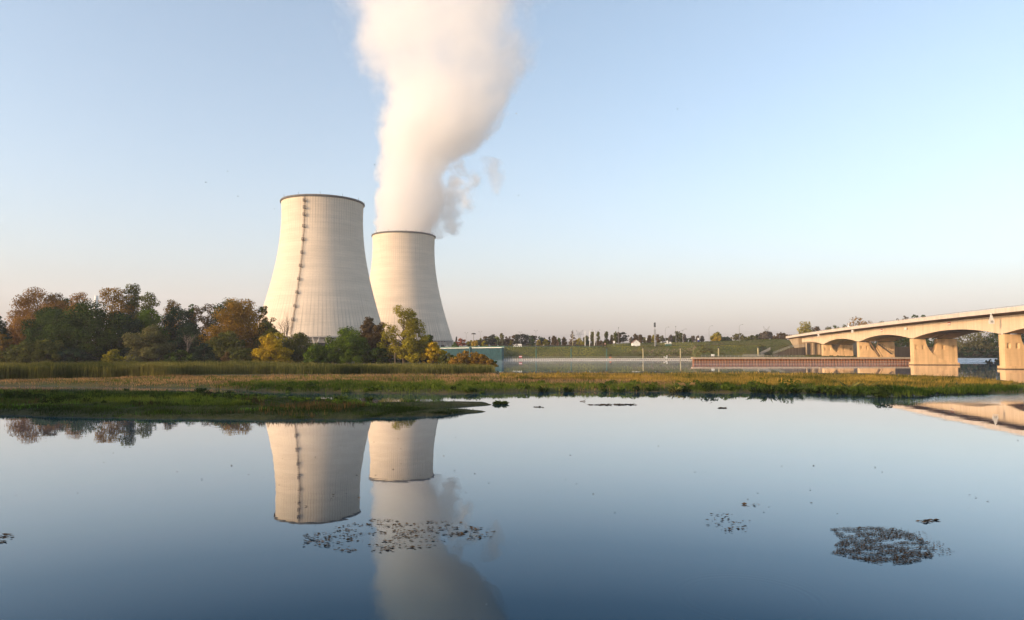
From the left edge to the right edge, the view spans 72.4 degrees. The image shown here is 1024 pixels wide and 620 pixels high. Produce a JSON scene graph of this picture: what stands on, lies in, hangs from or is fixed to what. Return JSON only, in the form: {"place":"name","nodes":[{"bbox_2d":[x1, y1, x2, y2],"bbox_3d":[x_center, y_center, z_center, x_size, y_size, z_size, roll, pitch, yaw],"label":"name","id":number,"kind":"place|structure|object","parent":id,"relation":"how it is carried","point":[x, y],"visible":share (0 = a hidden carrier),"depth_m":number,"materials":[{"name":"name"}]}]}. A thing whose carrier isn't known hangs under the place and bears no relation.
{"place":"outdoors","nodes":[
{"label":"outdoors","id":0,"kind":"place"},
{"bbox_2d":[2,348,438,363],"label":"wooded ground","id":1,"kind":"structure","parent":0,"point":[358,363],"depth_m":265.55,"materials":[{"name":"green plant"}]},
{"bbox_2d":[0,316,11,344],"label":"broadleaf tree","id":2,"kind":"object","parent":1,"relation":"on","point":[3,330],"visible":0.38,"depth_m":261.62,"materials":[{"name":"green plant"}]},
{"bbox_2d":[1,315,35,344],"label":"broadleaf tree","id":3,"kind":"object","parent":1,"relation":"on","point":[15,333],"visible":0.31,"depth_m":270.27,"materials":[{"name":"brown plant"}]},
{"bbox_2d":[4,286,70,342],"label":"broadleaf tree","id":4,"kind":"object","parent":1,"relation":"on","point":[21,303],"visible":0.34,"depth_m":282.46,"materials":[{"name":"brown plant"}]},
{"bbox_2d":[40,293,63,314],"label":"broadleaf tree","id":5,"kind":"object","parent":1,"relation":"on","point":[56,294],"visible":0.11,"depth_m":290.65,"materials":[{"name":"brown plant"}]},
{"bbox_2d":[62,292,87,333],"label":"broadleaf tree","id":6,"kind":"object","parent":1,"relation":"on","point":[77,297],"visible":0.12,"depth_m":284.28,"materials":[{"name":"brown plant"}]},
{"bbox_2d":[98,287,138,337],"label":"broadleaf tree","id":7,"kind":"object","parent":1,"relation":"on","point":[111,301],"visible":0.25,"depth_m":286.00,"materials":[{"name":"brown plant"}]},
{"bbox_2d":[122,283,143,322],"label":"broadleaf tree","id":8,"kind":"object","parent":1,"relation":"on","point":[134,302],"visible":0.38,"depth_m":290.02,"materials":[{"name":"green plant"}]},
{"bbox_2d":[132,291,160,332],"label":"broadleaf tree","id":9,"kind":"object","parent":1,"relation":"on","point":[150,299],"visible":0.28,"depth_m":287.41,"materials":[{"name":"green plant"}]},
{"bbox_2d":[137,308,171,362],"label":"broadleaf tree","id":10,"kind":"object","parent":1,"relation":"on","point":[148,321],"visible":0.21,"depth_m":261.43,"materials":[{"name":"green plant"}]},
{"bbox_2d":[161,299,182,335],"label":"broadleaf tree","id":11,"kind":"object","parent":1,"relation":"on","point":[168,309],"visible":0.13,"depth_m":291.38,"materials":[{"name":"green plant"}]},
{"bbox_2d":[159,306,200,351],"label":"broadleaf tree","id":12,"kind":"object","parent":1,"relation":"on","point":[170,319],"visible":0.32,"depth_m":270.62,"materials":[{"name":"green plant"}]},
{"bbox_2d":[163,323,208,357],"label":"broadleaf tree","id":13,"kind":"object","parent":1,"relation":"on","point":[181,344],"visible":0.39,"depth_m":258.50,"materials":[{"name":"green plant"}]},
{"bbox_2d":[189,303,220,335],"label":"broadleaf tree","id":14,"kind":"object","parent":1,"relation":"on","point":[202,319],"visible":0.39,"depth_m":292.28,"materials":[{"name":"green plant"}]},
{"bbox_2d":[207,297,243,337],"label":"broadleaf tree","id":15,"kind":"object","parent":1,"relation":"on","point":[220,306],"visible":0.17,"depth_m":292.80,"materials":[{"name":"green plant"}]},
{"bbox_2d":[198,298,275,350],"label":"broadleaf tree","id":16,"kind":"object","parent":1,"relation":"on","point":[234,318],"visible":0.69,"depth_m":258.76,"materials":[{"name":"brown plant"}]},
{"bbox_2d":[253,306,276,342],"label":"broadleaf tree","id":17,"kind":"object","parent":1,"relation":"on","point":[262,310],"visible":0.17,"depth_m":266.38,"materials":[{"name":"green plant"}]},
{"bbox_2d":[0,388,474,418],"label":"spit grass","id":18,"kind":"structure","parent":0,"point":[154,405],"depth_m":63.68,"materials":[{"name":"green plant"}]},
{"bbox_2d":[3,372,674,391],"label":"dry meadow","id":19,"kind":"structure","parent":0,"point":[451,377],"depth_m":117.67,"materials":[{"name":"brown plant"}]},
{"bbox_2d":[0,360,1023,619],"bbox_3d":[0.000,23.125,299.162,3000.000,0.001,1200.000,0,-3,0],"label":"river","id":20,"kind":"structure","parent":0,"point":[574,504],"depth_m":25.50,"materials":[{"name":"blue liquid"}]},
{"bbox_2d":[0,391,491,419],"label":"river spit","id":21,"kind":"structure","parent":20,"relation":"in","point":[279,417],"depth_m":61.86,"materials":[{"name":"green plant"}]},
{"bbox_2d":[0,387,264,405],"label":"spit herbs","id":22,"kind":"object","parent":21,"relation":"on","point":[39,395],"visible":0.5,"depth_m":73.85,"materials":[{"name":"green plant"}]},
{"bbox_2d":[1,387,372,417],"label":"brown herbs","id":23,"kind":"object","parent":21,"relation":"on","point":[304,403],"visible":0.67,"depth_m":64.95,"materials":[{"name":"brown plant"}]},
{"bbox_2d":[176,391,371,405],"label":"spit herbs","id":24,"kind":"object","parent":21,"relation":"on","point":[302,399],"visible":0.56,"depth_m":73.78,"materials":[{"name":"green plant"}]},
{"bbox_2d":[302,519,494,551],"bbox_3d":[-3.494,6.944,21.779,5.990,0.058,3.891,0,-3,0],"label":"floating weed","id":25,"kind":"object","parent":20,"relation":"on","point":[382,548],"visible":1,"depth_m":21.64,"materials":[{"name":"plant"}]},
{"bbox_2d":[440,347,503,359],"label":"teal wall","id":26,"kind":"structure","parent":20,"relation":"in","point":[494,353],"depth_m":458.33,"materials":[{"name":"metal"}]},
{"bbox_2d":[440,346,504,347],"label":"roof","id":27,"kind":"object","parent":26,"relation":"on","point":[473,347],"depth_m":490.93,"materials":[{"name":"white metal"}]},
{"bbox_2d":[492,400,509,404],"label":"sedge clump","id":28,"kind":"object","parent":20,"relation":"on","point":[496,402],"visible":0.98,"depth_m":74.51,"materials":[{"name":"green plant"}]},
{"bbox_2d":[504,356,693,359],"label":"pontoon walkway","id":29,"kind":"structure","parent":20,"relation":"on","point":[601,358],"depth_m":442.74,"materials":[{"name":"plastic"}]},
{"bbox_2d":[667,386,682,391],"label":"sedge clump","id":30,"kind":"object","parent":20,"relation":"in","point":[678,389],"visible":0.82,"depth_m":96.31,"materials":[{"name":"green plant"}]},
{"bbox_2d":[706,513,750,531],"bbox_3d":[7.164,7.037,23.276,1.486,0.048,2.758,-2,-4,25],"label":"floating weed","id":31,"kind":"object","parent":20,"relation":"on","point":[728,521],"visible":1,"depth_m":23.13,"materials":[{"name":"plant"}]},
{"bbox_2d":[746,385,761,392],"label":"sedge clump","id":32,"kind":"object","parent":20,"relation":"on","point":[753,390],"visible":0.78,"depth_m":95.13,"materials":[{"name":"green plant"}]},
{"bbox_2d":[760,385,775,393],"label":"sedge clump","id":33,"kind":"object","parent":20,"relation":"on","point":[766,390],"visible":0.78,"depth_m":92.91,"materials":[{"name":"green plant"}]},
{"bbox_2d":[776,386,792,393],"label":"sedge clump","id":34,"kind":"object","parent":20,"relation":"on","point":[784,391],"visible":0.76,"depth_m":92.97,"materials":[{"name":"green plant"}]},
{"bbox_2d":[789,386,803,393],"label":"sedge clump","id":35,"kind":"object","parent":20,"relation":"on","point":[797,390],"visible":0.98,"depth_m":93.39,"materials":[{"name":"green plant"}]},
{"bbox_2d":[691,357,910,362],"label":"sheet pile quay","id":36,"kind":"structure","parent":20,"relation":"in","point":[800,359],"depth_m":329.17,"materials":[{"name":"metal"}]},
{"bbox_2d":[804,387,818,393],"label":"sedge clump","id":37,"kind":"object","parent":20,"relation":"in","point":[813,390],"visible":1,"depth_m":93.47,"materials":[{"name":"green plant"}]},
{"bbox_2d":[830,526,935,563],"bbox_3d":[10.916,6.889,20.695,2.765,0.044,4.514,-1,-4,24],"label":"floating weed","id":38,"kind":"object","parent":20,"relation":"on","point":[888,550],"visible":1,"depth_m":20.36,"materials":[{"name":"plant"}]},
{"bbox_2d":[786,305,1023,368],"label":"road bridge","id":39,"kind":"structure","parent":20,"relation":"in","point":[1008,326],"depth_m":280.65,"materials":[{"name":"concrete"}]},
{"bbox_2d":[0,363,1023,392],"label":"river bank","id":40,"kind":"structure","parent":0,"point":[298,390],"depth_m":111.17,"materials":[{"name":"green plant"}]},
{"bbox_2d":[0,334,12,357],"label":"shrub","id":41,"kind":"object","parent":40,"relation":"on","point":[5,342],"visible":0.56,"depth_m":247.64,"materials":[{"name":"green plant"}]},
{"bbox_2d":[0,341,37,363],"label":"shrub","id":42,"kind":"object","parent":40,"relation":"on","point":[15,353],"visible":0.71,"depth_m":241.44,"materials":[{"name":"green plant"}]},
{"bbox_2d":[21,338,66,362],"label":"shrub","id":43,"kind":"object","parent":40,"relation":"on","point":[41,349],"visible":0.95,"depth_m":240.42,"materials":[{"name":"green plant"}]},
{"bbox_2d":[20,306,73,345],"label":"broadleaf tree","id":44,"kind":"object","parent":40,"relation":"on","point":[31,332],"visible":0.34,"depth_m":253.76,"materials":[{"name":"green plant"}]},
{"bbox_2d":[48,346,98,363],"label":"shrub","id":45,"kind":"object","parent":40,"relation":"on","point":[68,353],"visible":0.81,"depth_m":242.30,"materials":[{"name":"green plant"}]},
{"bbox_2d":[36,299,130,358],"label":"broadleaf tree","id":46,"kind":"object","parent":40,"relation":"on","point":[84,326],"visible":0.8,"depth_m":250.28,"materials":[{"name":"green plant"}]},
{"bbox_2d":[101,349,123,363],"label":"shrub","id":47,"kind":"object","parent":40,"relation":"on","point":[112,355],"visible":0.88,"depth_m":239.08,"materials":[{"name":"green plant"}]},
{"bbox_2d":[92,310,143,361],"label":"broadleaf tree","id":48,"kind":"object","parent":40,"relation":"on","point":[131,327],"visible":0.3,"depth_m":254.18,"materials":[{"name":"green plant"}]},
{"bbox_2d":[121,323,178,362],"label":"willow tree","id":49,"kind":"object","parent":40,"relation":"on","point":[148,344],"visible":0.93,"depth_m":242.63,"materials":[{"name":"green plant"}]},
{"bbox_2d":[162,350,192,362],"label":"shrub","id":50,"kind":"object","parent":40,"relation":"on","point":[180,356],"visible":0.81,"depth_m":241.54,"materials":[{"name":"green plant"}]},
{"bbox_2d":[182,330,198,351],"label":"bare tree","id":51,"kind":"object","parent":40,"relation":"on","point":[188,339],"visible":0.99,"depth_m":246.59,"materials":[{"name":"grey plant"}]},
{"bbox_2d":[191,343,214,361],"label":"shrub","id":52,"kind":"object","parent":40,"relation":"on","point":[203,353],"visible":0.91,"depth_m":240.55,"materials":[{"name":"green plant"}]},
{"bbox_2d":[205,330,244,358],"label":"broadleaf tree","id":53,"kind":"object","parent":40,"relation":"on","point":[230,342],"visible":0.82,"depth_m":249.39,"materials":[{"name":"green plant"}]},
{"bbox_2d":[220,352,231,364],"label":"shrub","id":54,"kind":"object","parent":40,"relation":"on","point":[225,357],"visible":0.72,"depth_m":240.16,"materials":[{"name":"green plant"}]},
{"bbox_2d":[229,348,261,363],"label":"shrub","id":55,"kind":"object","parent":40,"relation":"on","point":[241,355],"visible":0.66,"depth_m":239.15,"materials":[{"name":"green plant"}]},
{"bbox_2d":[0,359,494,378],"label":"reeds","id":56,"kind":"object","parent":40,"relation":"on","point":[34,370],"visible":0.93,"depth_m":141.46,"materials":[{"name":"green plant"}]},
{"bbox_2d":[252,321,279,352],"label":"broadleaf tree","id":57,"kind":"object","parent":40,"relation":"on","point":[269,329],"visible":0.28,"depth_m":258.62,"materials":[{"name":"green plant"}]},
{"bbox_2d":[248,332,294,363],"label":"yellow tree","id":58,"kind":"object","parent":40,"relation":"on","point":[272,349],"visible":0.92,"depth_m":241.41,"materials":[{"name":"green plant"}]},
{"bbox_2d":[274,332,290,347],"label":"broadleaf tree","id":59,"kind":"object","parent":40,"relation":"on","point":[281,336],"visible":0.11,"depth_m":251.09,"materials":[{"name":"yellow plant"}]},
{"bbox_2d":[276,313,298,336],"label":"bare tree","id":60,"kind":"object","parent":40,"relation":"on","point":[287,328],"visible":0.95,"depth_m":261.81,"materials":[{"name":"brown plant"}]},
{"bbox_2d":[279,332,320,363],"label":"broadleaf tree","id":61,"kind":"object","parent":40,"relation":"on","point":[298,345],"visible":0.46,"depth_m":249.39,"materials":[{"name":"green plant"}]},
{"bbox_2d":[302,342,336,363],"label":"broadleaf tree","id":62,"kind":"object","parent":40,"relation":"on","point":[314,353],"visible":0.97,"depth_m":240.30,"materials":[{"name":"green plant"}]},
{"bbox_2d":[323,326,371,363],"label":"broadleaf tree","id":63,"kind":"object","parent":40,"relation":"on","point":[351,345],"visible":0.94,"depth_m":242.54,"materials":[{"name":"green plant"}]},
{"bbox_2d":[359,316,374,363],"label":"broadleaf tree","id":64,"kind":"object","parent":40,"relation":"on","point":[368,325],"visible":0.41,"depth_m":254.95,"materials":[{"name":"brown plant"}]},
{"bbox_2d":[355,347,396,363],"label":"shrub","id":65,"kind":"object","parent":40,"relation":"on","point":[378,355],"visible":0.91,"depth_m":243.21,"materials":[{"name":"green plant"}]},
{"bbox_2d":[366,322,391,348],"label":"broadleaf tree","id":66,"kind":"object","parent":40,"relation":"on","point":[375,339],"visible":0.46,"depth_m":252.67,"materials":[{"name":"brown plant"}]},
{"bbox_2d":[376,304,429,363],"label":"poplar tree","id":67,"kind":"object","parent":40,"relation":"on","point":[411,345],"visible":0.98,"depth_m":243.59,"materials":[{"name":"green plant"}]},
{"bbox_2d":[420,341,446,363],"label":"broadleaf tree","id":68,"kind":"object","parent":40,"relation":"on","point":[434,352],"visible":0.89,"depth_m":241.75,"materials":[{"name":"yellow plant"}]},
{"bbox_2d":[434,353,455,364],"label":"shrub","id":69,"kind":"object","parent":40,"relation":"on","point":[443,358],"visible":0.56,"depth_m":238.32,"materials":[{"name":"green plant"}]},
{"bbox_2d":[448,350,479,365],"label":"orange bush","id":70,"kind":"object","parent":40,"relation":"on","point":[459,358],"visible":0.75,"depth_m":219.73,"materials":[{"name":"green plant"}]},
{"bbox_2d":[466,354,497,366],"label":"orange bush","id":71,"kind":"object","parent":40,"relation":"on","point":[480,359],"visible":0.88,"depth_m":218.55,"materials":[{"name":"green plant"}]},
{"bbox_2d":[2,374,1021,397],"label":"bank tufts","id":72,"kind":"object","parent":40,"relation":"on","point":[317,377],"visible":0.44,"depth_m":112.18,"materials":[{"name":"green plant"}]},
{"bbox_2d":[228,377,910,392],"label":"shore herbs","id":73,"kind":"object","parent":40,"relation":"on","point":[469,389],"visible":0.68,"depth_m":98.50,"materials":[{"name":"green plant"}]},
{"bbox_2d":[285,382,892,397],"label":"shore herbs","id":74,"kind":"object","parent":40,"relation":"on","point":[875,391],"visible":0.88,"depth_m":92.75,"materials":[{"name":"green plant"}]},
{"bbox_2d":[216,377,1023,397],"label":"green fringe","id":75,"kind":"object","parent":40,"relation":"on","point":[897,390],"visible":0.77,"depth_m":98.10,"materials":[{"name":"green plant"}]},
{"bbox_2d":[0,0,1023,341],"label":"sky","id":76,"kind":"structure","parent":0,"point":[823,163],"materials":[{"name":"blue"}]},
{"bbox_2d":[446,341,1023,347],"bbox_3d":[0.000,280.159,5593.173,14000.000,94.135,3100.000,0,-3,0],"label":"hills","id":77,"kind":"structure","parent":0,"point":[595,342],"depth_m":4680.31,"materials":[{"name":"green plant"}]},
{"bbox_2d":[504,339,998,359],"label":"embankment","id":78,"kind":"structure","parent":0,"point":[578,350],"depth_m":474.80,"materials":[{"name":"green plant"}]},
{"bbox_2d":[456,338,465,346],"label":"broadleaf tree","id":79,"kind":"object","parent":78,"relation":"on","point":[460,344],"visible":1,"depth_m":548.33,"materials":[{"name":"red plant"}]},
{"bbox_2d":[483,336,493,345],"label":"pine tree","id":80,"kind":"object","parent":78,"relation":"on","point":[488,340],"visible":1,"depth_m":546.50,"materials":[{"name":"green plant"}]},
{"bbox_2d":[513,334,522,344],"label":"pine tree","id":81,"kind":"object","parent":78,"relation":"on","point":[517,337],"visible":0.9,"depth_m":546.27,"materials":[{"name":"green plant"}]},
{"bbox_2d":[519,334,529,344],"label":"pine tree","id":82,"kind":"object","parent":78,"relation":"on","point":[525,337],"visible":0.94,"depth_m":548.11,"materials":[{"name":"green plant"}]},
{"bbox_2d":[522,344,606,346],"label":"hedge","id":83,"kind":"object","parent":78,"relation":"on","point":[563,345],"visible":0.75,"depth_m":524.01,"materials":[{"name":"green plant"}]},
{"bbox_2d":[568,331,575,345],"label":"spruce tree","id":84,"kind":"object","parent":78,"relation":"on","point":[570,342],"visible":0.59,"depth_m":549.00,"materials":[{"name":"green plant"}]},
{"bbox_2d":[619,332,628,341],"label":"pine tree","id":85,"kind":"object","parent":78,"relation":"on","point":[623,338],"visible":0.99,"depth_m":558.92,"materials":[{"name":"green plant"}]},
{"bbox_2d":[506,339,844,358],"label":"slope grass","id":86,"kind":"structure","parent":78,"relation":"on","point":[728,345],"depth_m":478.85,"materials":[{"name":"green plant"}]},
{"bbox_2d":[597,344,854,357],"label":"scrub","id":87,"kind":"object","parent":78,"relation":"on","point":[713,352],"visible":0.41,"depth_m":453.75,"materials":[{"name":"green plant"}]},
{"bbox_2d":[730,333,746,339],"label":"broadleaf tree","id":88,"kind":"object","parent":78,"relation":"on","point":[736,337],"visible":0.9,"depth_m":556.76,"materials":[{"name":"green plant"}]},
{"bbox_2d":[758,331,772,338],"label":"broadleaf tree","id":89,"kind":"object","parent":78,"relation":"on","point":[765,335],"visible":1,"depth_m":547.51,"materials":[{"name":"green plant"}]},
{"bbox_2d":[772,332,790,339],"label":"shrub","id":90,"kind":"object","parent":78,"relation":"on","point":[781,335],"visible":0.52,"depth_m":561.85,"materials":[{"name":"green plant"}]},
{"bbox_2d":[773,347,805,355],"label":"wing wall","id":91,"kind":"structure","parent":78,"relation":"on","point":[796,351],"depth_m":427.93,"materials":[{"name":"concrete"}]},
{"bbox_2d":[797,321,813,333],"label":"broadleaf tree","id":92,"kind":"object","parent":78,"relation":"on","point":[805,328],"visible":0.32,"depth_m":519.86,"materials":[{"name":"green plant"}]},
{"bbox_2d":[805,342,856,355],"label":"lock wall","id":93,"kind":"structure","parent":78,"relation":"on","point":[813,348],"depth_m":430.27,"materials":[{"name":"concrete"}]},
{"bbox_2d":[847,316,872,325],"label":"broadleaf tree","id":94,"kind":"object","parent":78,"relation":"on","point":[859,323],"visible":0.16,"depth_m":525.34,"materials":[{"name":"green plant"}]},
{"bbox_2d":[893,337,912,346],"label":"broadleaf tree","id":95,"kind":"object","parent":78,"relation":"on","point":[902,340],"visible":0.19,"depth_m":465.40,"materials":[{"name":"green plant"}]},
{"bbox_2d":[895,347,957,356],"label":"retaining wall","id":96,"kind":"structure","parent":78,"relation":"on","point":[902,351],"depth_m":406.41,"materials":[{"name":"concrete"}]},
{"bbox_2d":[943,333,986,356],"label":"broadleaf tree","id":97,"kind":"object","parent":78,"relation":"on","point":[967,343],"visible":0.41,"depth_m":452.46,"materials":[{"name":"green plant"}]},
{"bbox_2d":[957,346,995,355],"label":"broadleaf tree","id":98,"kind":"object","parent":78,"relation":"on","point":[964,352],"visible":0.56,"depth_m":443.11,"materials":[{"name":"green plant"}]},
{"bbox_2d":[970,331,997,356],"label":"broadleaf tree","id":99,"kind":"object","parent":78,"relation":"on","point":[980,333],"visible":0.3,"depth_m":457.20,"materials":[{"name":"green plant"}]},
{"bbox_2d":[974,348,998,355],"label":"broadleaf tree","id":100,"kind":"object","parent":78,"relation":"on","point":[996,353],"visible":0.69,"depth_m":444.21,"materials":[{"name":"green plant"}]},
{"bbox_2d":[975,332,998,356],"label":"broadleaf tree","id":101,"kind":"object","parent":78,"relation":"on","point":[992,339],"visible":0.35,"depth_m":455.84,"materials":[{"name":"green plant"}]},
{"bbox_2d":[499,370,1023,387],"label":"golden grass","id":102,"kind":"structure","parent":0,"point":[826,378],"depth_m":115.75,"materials":[{"name":"plant"}]},
{"bbox_2d":[958,358,996,362],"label":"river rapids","id":103,"kind":"structure","parent":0,"point":[970,360],"depth_m":360.26,"materials":[{"name":"white liquid"}]},
{"bbox_3d":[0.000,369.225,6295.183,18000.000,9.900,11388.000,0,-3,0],"label":"ground","id":104,"kind":"structure","parent":0,"visible":0},
{"bbox_2d":[250,192,382,345],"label":"cooling tower","id":105,"kind":"structure","parent":104,"relation":"on","point":[320,288],"depth_m":684.97,"materials":[{"name":"concrete"}]},
{"bbox_2d":[370,229,453,346],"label":"cooling tower","id":106,"kind":"structure","parent":104,"relation":"on","point":[403,271],"depth_m":897.71,"materials":[{"name":"concrete"}]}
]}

